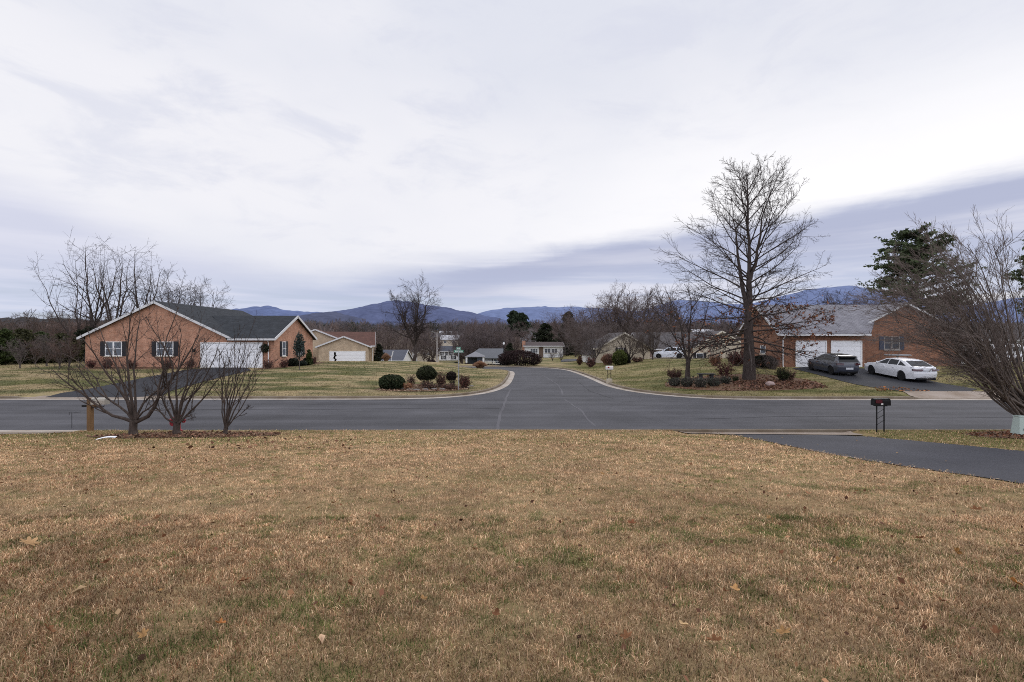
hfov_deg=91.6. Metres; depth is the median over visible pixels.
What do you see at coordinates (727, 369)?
bare shrub
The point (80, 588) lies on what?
fallen leaf
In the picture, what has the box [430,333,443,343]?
hillside house
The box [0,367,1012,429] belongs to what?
road
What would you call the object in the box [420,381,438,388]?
bare shrub
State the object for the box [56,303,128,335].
thicket tree
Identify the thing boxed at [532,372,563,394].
road seam
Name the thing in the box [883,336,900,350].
window
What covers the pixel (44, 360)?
evergreen tree
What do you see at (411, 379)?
bare shrub
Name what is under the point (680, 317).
thicket tree
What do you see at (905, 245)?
pine tree
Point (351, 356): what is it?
garage door
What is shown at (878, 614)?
fallen leaf
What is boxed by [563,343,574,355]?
cedar tree
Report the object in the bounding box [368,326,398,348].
thicket tree
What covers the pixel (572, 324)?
thicket tree
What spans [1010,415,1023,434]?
utility pedestal
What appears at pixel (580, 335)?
thicket tree
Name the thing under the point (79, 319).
bare tree
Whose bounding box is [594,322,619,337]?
thicket tree
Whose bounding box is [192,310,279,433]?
ornamental shrub
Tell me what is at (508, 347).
cedar tree
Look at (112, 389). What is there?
driveway
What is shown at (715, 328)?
thicket tree
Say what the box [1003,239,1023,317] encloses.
pine tree
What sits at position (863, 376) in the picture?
driveway
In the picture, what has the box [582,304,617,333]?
thicket tree
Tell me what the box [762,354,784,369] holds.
bare shrub
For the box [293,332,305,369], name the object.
young tree
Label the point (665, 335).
house
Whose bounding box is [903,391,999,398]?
driveway apron
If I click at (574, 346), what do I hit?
tree
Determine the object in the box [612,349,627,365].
shrub
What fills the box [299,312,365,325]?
mountain
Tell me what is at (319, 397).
kerb
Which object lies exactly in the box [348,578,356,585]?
fallen leaf
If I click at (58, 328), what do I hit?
thicket tree
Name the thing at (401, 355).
house
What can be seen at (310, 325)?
woods
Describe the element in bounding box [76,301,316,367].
brick house
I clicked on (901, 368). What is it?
parked car
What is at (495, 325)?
thicket tree
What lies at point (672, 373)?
bare shrub
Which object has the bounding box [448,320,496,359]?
thicket tree
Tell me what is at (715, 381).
spreading shrub
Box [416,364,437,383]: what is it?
shrub
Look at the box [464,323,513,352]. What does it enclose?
thicket tree
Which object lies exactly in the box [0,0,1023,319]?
sky
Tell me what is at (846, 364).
parked car
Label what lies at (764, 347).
window
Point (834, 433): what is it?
driveway apron
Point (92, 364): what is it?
bare shrub
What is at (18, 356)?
tree
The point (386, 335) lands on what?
thicket tree
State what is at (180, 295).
bare tree
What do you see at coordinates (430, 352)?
thicket tree
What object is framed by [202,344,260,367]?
garage door
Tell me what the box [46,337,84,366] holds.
tree
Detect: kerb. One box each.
[0,369,509,398]
[0,429,1010,432]
[448,365,928,398]
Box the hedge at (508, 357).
[497,350,542,365]
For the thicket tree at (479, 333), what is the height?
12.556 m
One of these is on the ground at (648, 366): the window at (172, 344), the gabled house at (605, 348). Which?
the gabled house at (605, 348)
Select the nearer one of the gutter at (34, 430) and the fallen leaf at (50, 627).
the fallen leaf at (50, 627)
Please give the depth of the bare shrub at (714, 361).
44.85 m
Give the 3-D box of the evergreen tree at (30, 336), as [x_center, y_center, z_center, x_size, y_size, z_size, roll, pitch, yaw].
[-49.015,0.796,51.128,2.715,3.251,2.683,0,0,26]
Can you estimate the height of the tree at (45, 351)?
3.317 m
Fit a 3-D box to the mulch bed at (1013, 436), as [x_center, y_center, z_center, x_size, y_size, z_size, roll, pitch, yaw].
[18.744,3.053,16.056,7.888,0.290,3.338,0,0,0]
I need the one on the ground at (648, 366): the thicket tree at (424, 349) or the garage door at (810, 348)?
the thicket tree at (424, 349)
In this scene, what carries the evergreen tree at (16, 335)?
on the ground at (648, 366)
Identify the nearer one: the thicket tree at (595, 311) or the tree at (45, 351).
the tree at (45, 351)
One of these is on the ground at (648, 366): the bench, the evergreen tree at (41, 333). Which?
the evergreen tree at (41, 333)
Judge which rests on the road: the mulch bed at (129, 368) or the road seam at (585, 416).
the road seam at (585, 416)
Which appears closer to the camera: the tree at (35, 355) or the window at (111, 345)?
the window at (111, 345)
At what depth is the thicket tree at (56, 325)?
89.50 m
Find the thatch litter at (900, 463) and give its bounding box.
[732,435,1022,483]
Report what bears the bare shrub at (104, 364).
on the mulch bed at (129, 368)
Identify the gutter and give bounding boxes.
[0,371,514,399]
[0,430,82,431]
[459,366,999,399]
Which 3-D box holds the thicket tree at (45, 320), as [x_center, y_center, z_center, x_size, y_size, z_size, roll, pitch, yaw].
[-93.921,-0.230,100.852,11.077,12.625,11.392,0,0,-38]
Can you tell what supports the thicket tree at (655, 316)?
on the ground at (648, 366)
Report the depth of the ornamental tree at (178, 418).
16.85 m
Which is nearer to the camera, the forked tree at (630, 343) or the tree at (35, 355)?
the tree at (35, 355)
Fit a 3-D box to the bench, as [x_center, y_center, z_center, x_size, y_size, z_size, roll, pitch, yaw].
[14.235,2.642,36.500,1.240,0.530,0.400,0,0,0]
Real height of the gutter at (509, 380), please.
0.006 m
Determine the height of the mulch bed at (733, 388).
0.632 m
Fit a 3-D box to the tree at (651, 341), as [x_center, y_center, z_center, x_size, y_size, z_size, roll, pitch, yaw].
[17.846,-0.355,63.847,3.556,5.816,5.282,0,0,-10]
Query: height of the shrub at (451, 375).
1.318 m
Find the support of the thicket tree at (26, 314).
on the ground at (648, 366)
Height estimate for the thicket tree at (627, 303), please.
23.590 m
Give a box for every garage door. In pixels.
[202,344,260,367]
[330,352,364,360]
[797,342,825,366]
[832,342,860,366]
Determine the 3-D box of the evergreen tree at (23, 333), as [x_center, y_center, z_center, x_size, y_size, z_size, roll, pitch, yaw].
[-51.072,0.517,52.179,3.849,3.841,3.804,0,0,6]
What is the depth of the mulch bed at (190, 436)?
16.41 m
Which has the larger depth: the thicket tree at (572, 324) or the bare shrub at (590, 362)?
the thicket tree at (572, 324)
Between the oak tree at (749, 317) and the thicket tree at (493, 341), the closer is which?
the oak tree at (749, 317)
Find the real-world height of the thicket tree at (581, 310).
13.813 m
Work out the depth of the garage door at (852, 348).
42.27 m
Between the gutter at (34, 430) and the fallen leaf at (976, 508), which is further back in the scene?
the gutter at (34, 430)
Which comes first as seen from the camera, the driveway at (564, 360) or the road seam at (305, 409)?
the road seam at (305, 409)
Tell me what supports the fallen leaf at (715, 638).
on the ground at (648, 366)
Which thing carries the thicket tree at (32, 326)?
on the ground at (648, 366)
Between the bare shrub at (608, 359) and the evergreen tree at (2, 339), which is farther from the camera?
the bare shrub at (608, 359)
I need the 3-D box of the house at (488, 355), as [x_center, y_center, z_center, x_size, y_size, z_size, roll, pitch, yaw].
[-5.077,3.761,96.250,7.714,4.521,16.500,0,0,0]
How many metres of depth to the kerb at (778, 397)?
28.90 m
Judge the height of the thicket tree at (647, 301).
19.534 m
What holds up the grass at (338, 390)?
on the ground at (648, 366)
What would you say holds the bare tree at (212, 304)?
on the ground at (648, 366)
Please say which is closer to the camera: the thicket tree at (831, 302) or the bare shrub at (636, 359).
the bare shrub at (636, 359)
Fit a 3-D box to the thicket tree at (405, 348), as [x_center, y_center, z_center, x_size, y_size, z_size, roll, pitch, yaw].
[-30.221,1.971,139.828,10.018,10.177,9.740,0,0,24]
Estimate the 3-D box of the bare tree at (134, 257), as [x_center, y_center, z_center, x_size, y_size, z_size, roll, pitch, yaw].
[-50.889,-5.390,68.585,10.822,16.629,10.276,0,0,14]
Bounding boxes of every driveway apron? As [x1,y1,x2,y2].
[24,396,166,397]
[680,431,862,434]
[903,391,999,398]
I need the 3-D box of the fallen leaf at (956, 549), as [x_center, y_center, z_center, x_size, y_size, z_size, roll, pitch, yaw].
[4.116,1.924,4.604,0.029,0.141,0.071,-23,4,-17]
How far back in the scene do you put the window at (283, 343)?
46.39 m
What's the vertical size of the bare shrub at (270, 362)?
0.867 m
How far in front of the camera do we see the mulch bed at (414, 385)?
32.56 m
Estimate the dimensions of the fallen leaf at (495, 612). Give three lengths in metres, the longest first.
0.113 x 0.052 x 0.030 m
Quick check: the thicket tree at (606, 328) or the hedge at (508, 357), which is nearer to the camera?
the hedge at (508, 357)
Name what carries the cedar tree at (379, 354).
on the ground at (648, 366)
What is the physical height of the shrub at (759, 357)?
1.212 m
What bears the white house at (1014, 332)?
on the ground at (648, 366)
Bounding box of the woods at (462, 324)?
[1,320,1018,329]
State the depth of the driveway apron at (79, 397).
29.03 m
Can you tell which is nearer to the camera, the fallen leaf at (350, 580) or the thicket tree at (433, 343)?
the fallen leaf at (350, 580)
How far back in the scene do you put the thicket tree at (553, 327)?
140.00 m
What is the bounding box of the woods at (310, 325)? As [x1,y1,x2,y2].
[0,314,344,332]
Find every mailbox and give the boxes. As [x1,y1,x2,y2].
[82,398,109,430]
[605,366,612,383]
[871,398,890,431]
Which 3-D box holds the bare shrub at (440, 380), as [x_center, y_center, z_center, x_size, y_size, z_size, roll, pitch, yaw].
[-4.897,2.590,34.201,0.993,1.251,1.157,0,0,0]
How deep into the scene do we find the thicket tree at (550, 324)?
176.56 m
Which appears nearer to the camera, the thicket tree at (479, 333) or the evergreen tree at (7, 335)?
the evergreen tree at (7, 335)
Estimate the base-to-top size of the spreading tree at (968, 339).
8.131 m
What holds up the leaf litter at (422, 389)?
on the mulch bed at (414, 385)
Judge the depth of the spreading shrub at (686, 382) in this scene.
33.60 m
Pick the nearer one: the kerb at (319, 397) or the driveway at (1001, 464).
the driveway at (1001, 464)
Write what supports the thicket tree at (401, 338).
on the ground at (648, 366)
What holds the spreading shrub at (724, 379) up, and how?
on the mulch bed at (733, 388)
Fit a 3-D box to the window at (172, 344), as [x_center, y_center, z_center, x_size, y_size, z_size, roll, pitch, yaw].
[-31.000,0.735,44.449,1.620,1.370,0.097,0,0,0]
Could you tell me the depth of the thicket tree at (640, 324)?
104.95 m
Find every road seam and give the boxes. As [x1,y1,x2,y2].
[214,408,499,409]
[496,389,510,428]
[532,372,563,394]
[564,399,595,425]
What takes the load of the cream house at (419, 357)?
on the ground at (648, 366)
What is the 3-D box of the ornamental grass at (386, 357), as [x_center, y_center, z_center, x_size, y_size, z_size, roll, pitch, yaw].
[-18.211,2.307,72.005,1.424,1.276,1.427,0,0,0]
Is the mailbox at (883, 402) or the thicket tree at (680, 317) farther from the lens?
the thicket tree at (680, 317)
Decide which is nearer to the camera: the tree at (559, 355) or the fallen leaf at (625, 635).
the fallen leaf at (625, 635)
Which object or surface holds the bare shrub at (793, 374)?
on the mulch bed at (733, 388)
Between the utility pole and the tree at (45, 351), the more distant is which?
the utility pole
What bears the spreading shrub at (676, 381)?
on the mulch bed at (733, 388)
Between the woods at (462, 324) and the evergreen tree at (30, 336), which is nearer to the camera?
the evergreen tree at (30, 336)
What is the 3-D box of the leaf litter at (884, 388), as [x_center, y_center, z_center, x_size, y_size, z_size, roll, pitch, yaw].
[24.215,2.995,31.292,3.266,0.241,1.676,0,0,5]
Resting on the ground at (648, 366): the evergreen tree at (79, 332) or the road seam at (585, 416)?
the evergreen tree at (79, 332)
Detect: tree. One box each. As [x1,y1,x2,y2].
[0,328,18,364]
[0,329,10,362]
[1,309,64,334]
[1,337,39,367]
[7,316,49,332]
[8,333,31,363]
[13,309,74,335]
[14,328,37,362]
[17,333,46,363]
[22,339,49,363]
[25,226,129,334]
[28,313,81,335]
[29,334,66,365]
[31,287,209,434]
[32,237,154,321]
[35,331,48,337]
[38,336,64,362]
[41,316,87,336]
[45,340,77,367]
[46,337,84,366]
[47,233,165,327]
[54,333,74,351]
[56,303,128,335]
[56,336,84,362]
[73,329,85,360]
[83,326,94,332]
[109,245,199,315]
[121,264,209,305]
[137,293,239,433]
[156,276,233,308]
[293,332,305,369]
[305,349,313,364]
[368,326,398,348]
[372,322,406,349]
[374,343,384,360]
[380,275,444,360]
[381,326,400,347]
[387,332,420,356]
[396,330,412,349]
[402,326,451,359]
[417,336,428,361]
[420,326,444,358]
[440,321,455,334]
[442,329,474,363]
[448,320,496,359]
[450,328,472,363]
[464,320,498,353]
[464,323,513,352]
[470,319,523,350]
[488,318,502,334]
[493,327,528,350]
[504,310,519,336]
[504,343,514,364]
[510,312,531,344]
[515,319,541,341]
[530,319,561,337]
[531,323,556,341]
[534,318,558,338]
[540,304,586,343]
[548,351,555,360]
[552,349,568,359]
[555,311,577,354]
[558,313,618,364]
[559,312,591,344]
[559,316,591,356]
[560,309,599,349]
[560,324,599,357]
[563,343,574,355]
[567,307,616,336]
[571,325,596,345]
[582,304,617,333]
[585,293,636,332]
[593,280,661,331]
[593,285,654,332]
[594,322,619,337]
[595,300,653,333]
[603,323,649,362]
[606,286,669,331]
[623,295,672,327]
[624,319,674,331]
[628,294,693,330]
[634,333,655,359]
[637,317,669,359]
[638,273,731,378]
[644,151,857,390]
[645,286,706,331]
[646,299,705,331]
[658,321,685,331]
[710,321,739,338]
[711,322,730,331]
[817,294,857,304]
[818,288,878,304]
[843,204,1023,415]
[856,221,986,315]
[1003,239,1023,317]
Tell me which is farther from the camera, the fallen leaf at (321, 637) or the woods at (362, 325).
the woods at (362, 325)
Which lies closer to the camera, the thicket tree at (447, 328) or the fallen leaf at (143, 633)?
the fallen leaf at (143, 633)
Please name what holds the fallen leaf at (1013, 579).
on the ground at (648, 366)
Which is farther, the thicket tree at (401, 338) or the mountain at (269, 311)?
the mountain at (269, 311)
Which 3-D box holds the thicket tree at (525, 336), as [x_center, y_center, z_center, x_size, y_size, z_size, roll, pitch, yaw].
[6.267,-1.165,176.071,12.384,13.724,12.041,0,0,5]
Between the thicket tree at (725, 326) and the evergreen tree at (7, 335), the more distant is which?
the thicket tree at (725, 326)
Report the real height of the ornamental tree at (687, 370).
8.200 m
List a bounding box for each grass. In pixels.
[0,359,1022,396]
[381,353,390,360]
[472,360,487,367]
[600,353,607,364]
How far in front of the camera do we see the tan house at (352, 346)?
74.52 m
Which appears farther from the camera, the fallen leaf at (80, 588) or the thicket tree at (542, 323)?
the thicket tree at (542, 323)
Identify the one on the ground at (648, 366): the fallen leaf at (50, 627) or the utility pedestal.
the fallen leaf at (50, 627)
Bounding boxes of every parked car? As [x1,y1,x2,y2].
[653,347,683,358]
[807,353,859,374]
[864,357,938,380]
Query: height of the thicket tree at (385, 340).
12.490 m
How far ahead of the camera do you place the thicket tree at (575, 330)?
102.78 m
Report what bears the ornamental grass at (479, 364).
on the ground at (648, 366)
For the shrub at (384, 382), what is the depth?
32.13 m
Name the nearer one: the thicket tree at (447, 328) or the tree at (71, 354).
the tree at (71, 354)
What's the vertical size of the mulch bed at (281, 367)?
0.160 m
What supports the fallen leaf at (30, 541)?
on the ground at (648, 366)
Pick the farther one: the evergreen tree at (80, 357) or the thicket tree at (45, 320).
the thicket tree at (45, 320)
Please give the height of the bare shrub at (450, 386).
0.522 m
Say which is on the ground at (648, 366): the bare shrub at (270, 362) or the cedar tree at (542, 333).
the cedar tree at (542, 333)
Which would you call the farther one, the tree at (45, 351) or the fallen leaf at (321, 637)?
the tree at (45, 351)
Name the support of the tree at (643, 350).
on the ground at (648, 366)
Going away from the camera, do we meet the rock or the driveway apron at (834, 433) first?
the driveway apron at (834, 433)
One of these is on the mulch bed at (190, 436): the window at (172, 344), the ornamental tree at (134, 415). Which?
the ornamental tree at (134, 415)
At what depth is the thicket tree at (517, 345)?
111.79 m
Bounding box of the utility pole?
[434,332,437,361]
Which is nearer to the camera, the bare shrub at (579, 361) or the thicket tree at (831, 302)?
the bare shrub at (579, 361)
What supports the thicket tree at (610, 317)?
on the ground at (648, 366)
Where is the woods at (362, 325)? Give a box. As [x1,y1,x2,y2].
[0,318,1014,338]
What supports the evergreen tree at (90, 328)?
on the ground at (648, 366)
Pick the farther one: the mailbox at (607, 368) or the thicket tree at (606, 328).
the thicket tree at (606, 328)
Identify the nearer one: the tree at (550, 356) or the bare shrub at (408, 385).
the bare shrub at (408, 385)
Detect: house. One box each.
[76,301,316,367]
[311,329,375,360]
[381,350,412,360]
[411,348,439,361]
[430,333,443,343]
[438,346,457,359]
[440,335,459,345]
[465,348,502,363]
[522,341,564,357]
[581,332,652,362]
[632,331,740,357]
[736,302,959,366]
[960,323,1023,345]
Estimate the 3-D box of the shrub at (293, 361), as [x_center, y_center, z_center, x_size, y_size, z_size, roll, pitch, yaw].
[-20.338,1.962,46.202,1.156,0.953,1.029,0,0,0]
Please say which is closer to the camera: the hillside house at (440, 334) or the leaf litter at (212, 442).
the leaf litter at (212, 442)
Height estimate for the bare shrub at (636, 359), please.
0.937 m
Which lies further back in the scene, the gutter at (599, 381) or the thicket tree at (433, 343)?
the thicket tree at (433, 343)
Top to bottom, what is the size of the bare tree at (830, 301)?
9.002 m
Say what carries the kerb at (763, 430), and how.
on the ground at (648, 366)
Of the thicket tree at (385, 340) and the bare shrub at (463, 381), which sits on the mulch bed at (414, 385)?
the bare shrub at (463, 381)
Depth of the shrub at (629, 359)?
60.19 m
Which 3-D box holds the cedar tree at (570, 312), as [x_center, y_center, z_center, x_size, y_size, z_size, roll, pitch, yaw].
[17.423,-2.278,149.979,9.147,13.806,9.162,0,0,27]
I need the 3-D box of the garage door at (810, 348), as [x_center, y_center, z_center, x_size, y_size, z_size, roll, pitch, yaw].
[25.400,1.145,42.277,2.450,2.138,0.038,0,0,0]
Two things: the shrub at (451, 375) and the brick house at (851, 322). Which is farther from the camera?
the brick house at (851, 322)
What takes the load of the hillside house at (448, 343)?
on the ground at (648, 366)
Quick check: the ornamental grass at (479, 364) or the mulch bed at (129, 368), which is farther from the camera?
the ornamental grass at (479, 364)
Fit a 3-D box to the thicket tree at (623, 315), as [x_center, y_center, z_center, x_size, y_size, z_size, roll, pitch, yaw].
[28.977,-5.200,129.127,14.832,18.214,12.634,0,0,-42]
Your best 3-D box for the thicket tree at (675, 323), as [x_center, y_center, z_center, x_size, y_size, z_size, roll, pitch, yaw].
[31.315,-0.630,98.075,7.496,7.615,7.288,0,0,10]
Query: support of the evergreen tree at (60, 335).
on the ground at (648, 366)
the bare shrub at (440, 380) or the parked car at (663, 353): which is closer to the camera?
the bare shrub at (440, 380)
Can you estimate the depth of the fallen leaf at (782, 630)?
3.06 m
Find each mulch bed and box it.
[75,367,183,368]
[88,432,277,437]
[259,362,323,368]
[375,384,464,390]
[665,374,822,390]
[967,431,1023,438]
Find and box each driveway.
[47,367,249,396]
[561,359,576,361]
[729,434,1023,483]
[793,367,975,390]
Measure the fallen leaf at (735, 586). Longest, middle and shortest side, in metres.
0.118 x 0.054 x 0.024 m
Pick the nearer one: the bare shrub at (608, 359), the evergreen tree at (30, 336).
the evergreen tree at (30, 336)
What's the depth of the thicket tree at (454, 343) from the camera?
131.80 m
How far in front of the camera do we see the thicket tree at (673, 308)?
139.29 m
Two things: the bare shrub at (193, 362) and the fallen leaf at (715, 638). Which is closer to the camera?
the fallen leaf at (715, 638)
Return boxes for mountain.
[0,317,102,323]
[231,306,318,315]
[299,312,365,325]
[319,300,507,329]
[478,286,1023,329]
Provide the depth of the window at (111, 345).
44.47 m
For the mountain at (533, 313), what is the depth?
8305.83 m
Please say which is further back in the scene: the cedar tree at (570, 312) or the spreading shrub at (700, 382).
the cedar tree at (570, 312)
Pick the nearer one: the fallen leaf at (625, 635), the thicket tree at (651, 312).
the fallen leaf at (625, 635)
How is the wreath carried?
attached to the brick house at (280, 332)
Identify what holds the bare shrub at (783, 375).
on the mulch bed at (733, 388)
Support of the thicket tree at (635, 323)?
on the ground at (648, 366)
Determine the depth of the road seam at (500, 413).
23.62 m
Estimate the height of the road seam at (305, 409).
0.001 m
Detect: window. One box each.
[104,342,122,356]
[155,342,173,356]
[282,342,286,356]
[759,345,765,354]
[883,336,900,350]
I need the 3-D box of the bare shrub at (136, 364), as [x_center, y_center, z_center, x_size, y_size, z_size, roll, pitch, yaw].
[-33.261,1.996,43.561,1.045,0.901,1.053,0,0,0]
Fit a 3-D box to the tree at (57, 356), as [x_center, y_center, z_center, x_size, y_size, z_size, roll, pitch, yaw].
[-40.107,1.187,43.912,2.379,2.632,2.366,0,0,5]
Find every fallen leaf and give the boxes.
[20,536,41,545]
[44,623,55,631]
[69,585,86,592]
[137,628,148,639]
[318,634,324,643]
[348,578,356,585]
[492,607,502,615]
[620,629,631,639]
[706,633,721,640]
[730,583,739,590]
[773,625,790,633]
[872,611,885,618]
[953,546,962,554]
[969,505,981,509]
[990,624,1000,632]
[1007,576,1022,585]
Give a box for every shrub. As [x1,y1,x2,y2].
[85,359,97,367]
[97,357,113,367]
[125,359,138,367]
[185,358,194,368]
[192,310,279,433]
[263,360,272,368]
[278,359,288,367]
[287,358,298,365]
[298,360,306,365]
[378,374,405,389]
[403,382,412,388]
[405,374,416,385]
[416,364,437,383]
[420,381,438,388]
[436,371,447,386]
[441,382,456,388]
[446,371,456,383]
[456,375,471,387]
[576,356,582,364]
[586,357,595,366]
[605,351,613,364]
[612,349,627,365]
[621,352,630,363]
[631,356,642,361]
[666,368,684,378]
[667,377,680,385]
[681,376,693,386]
[693,375,710,386]
[707,375,722,385]
[708,353,722,365]
[714,360,734,376]
[720,376,731,383]
[725,350,743,365]
[755,355,776,367]
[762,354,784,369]
[774,366,790,380]
[789,369,798,379]
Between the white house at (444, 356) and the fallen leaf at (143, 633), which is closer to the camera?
the fallen leaf at (143, 633)
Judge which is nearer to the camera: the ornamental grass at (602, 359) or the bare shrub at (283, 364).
the bare shrub at (283, 364)
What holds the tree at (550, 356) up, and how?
on the ground at (648, 366)
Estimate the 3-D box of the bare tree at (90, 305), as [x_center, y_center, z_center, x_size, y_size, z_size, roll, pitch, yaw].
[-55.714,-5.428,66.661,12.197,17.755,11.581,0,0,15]
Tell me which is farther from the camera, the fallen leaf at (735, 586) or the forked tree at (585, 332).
the forked tree at (585, 332)
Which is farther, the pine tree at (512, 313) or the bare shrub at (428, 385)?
the pine tree at (512, 313)
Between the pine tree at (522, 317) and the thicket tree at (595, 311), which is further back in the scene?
the pine tree at (522, 317)
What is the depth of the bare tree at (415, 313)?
91.50 m
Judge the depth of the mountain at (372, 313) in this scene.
5463.06 m
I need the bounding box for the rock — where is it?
[765,381,774,385]
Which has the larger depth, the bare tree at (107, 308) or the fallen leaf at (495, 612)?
the bare tree at (107, 308)
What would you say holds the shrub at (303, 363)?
on the mulch bed at (281, 367)
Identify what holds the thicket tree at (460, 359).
on the ground at (648, 366)
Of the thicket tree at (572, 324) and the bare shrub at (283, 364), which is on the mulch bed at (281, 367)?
the bare shrub at (283, 364)
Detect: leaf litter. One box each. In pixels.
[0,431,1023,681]
[148,435,355,449]
[377,383,468,391]
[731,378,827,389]
[875,386,929,390]
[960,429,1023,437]
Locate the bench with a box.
[697,373,715,378]
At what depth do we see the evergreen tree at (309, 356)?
47.83 m
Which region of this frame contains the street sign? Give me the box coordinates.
[454,347,462,389]
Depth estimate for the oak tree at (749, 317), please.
35.12 m
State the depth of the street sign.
32.57 m
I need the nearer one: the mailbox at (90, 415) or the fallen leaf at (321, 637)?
the fallen leaf at (321, 637)
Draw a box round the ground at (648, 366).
[0,330,1023,681]
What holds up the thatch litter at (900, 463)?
on the ground at (648, 366)
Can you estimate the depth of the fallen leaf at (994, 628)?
3.06 m
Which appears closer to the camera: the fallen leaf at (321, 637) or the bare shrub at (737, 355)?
the fallen leaf at (321, 637)
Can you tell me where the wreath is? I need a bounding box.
[259,343,268,352]

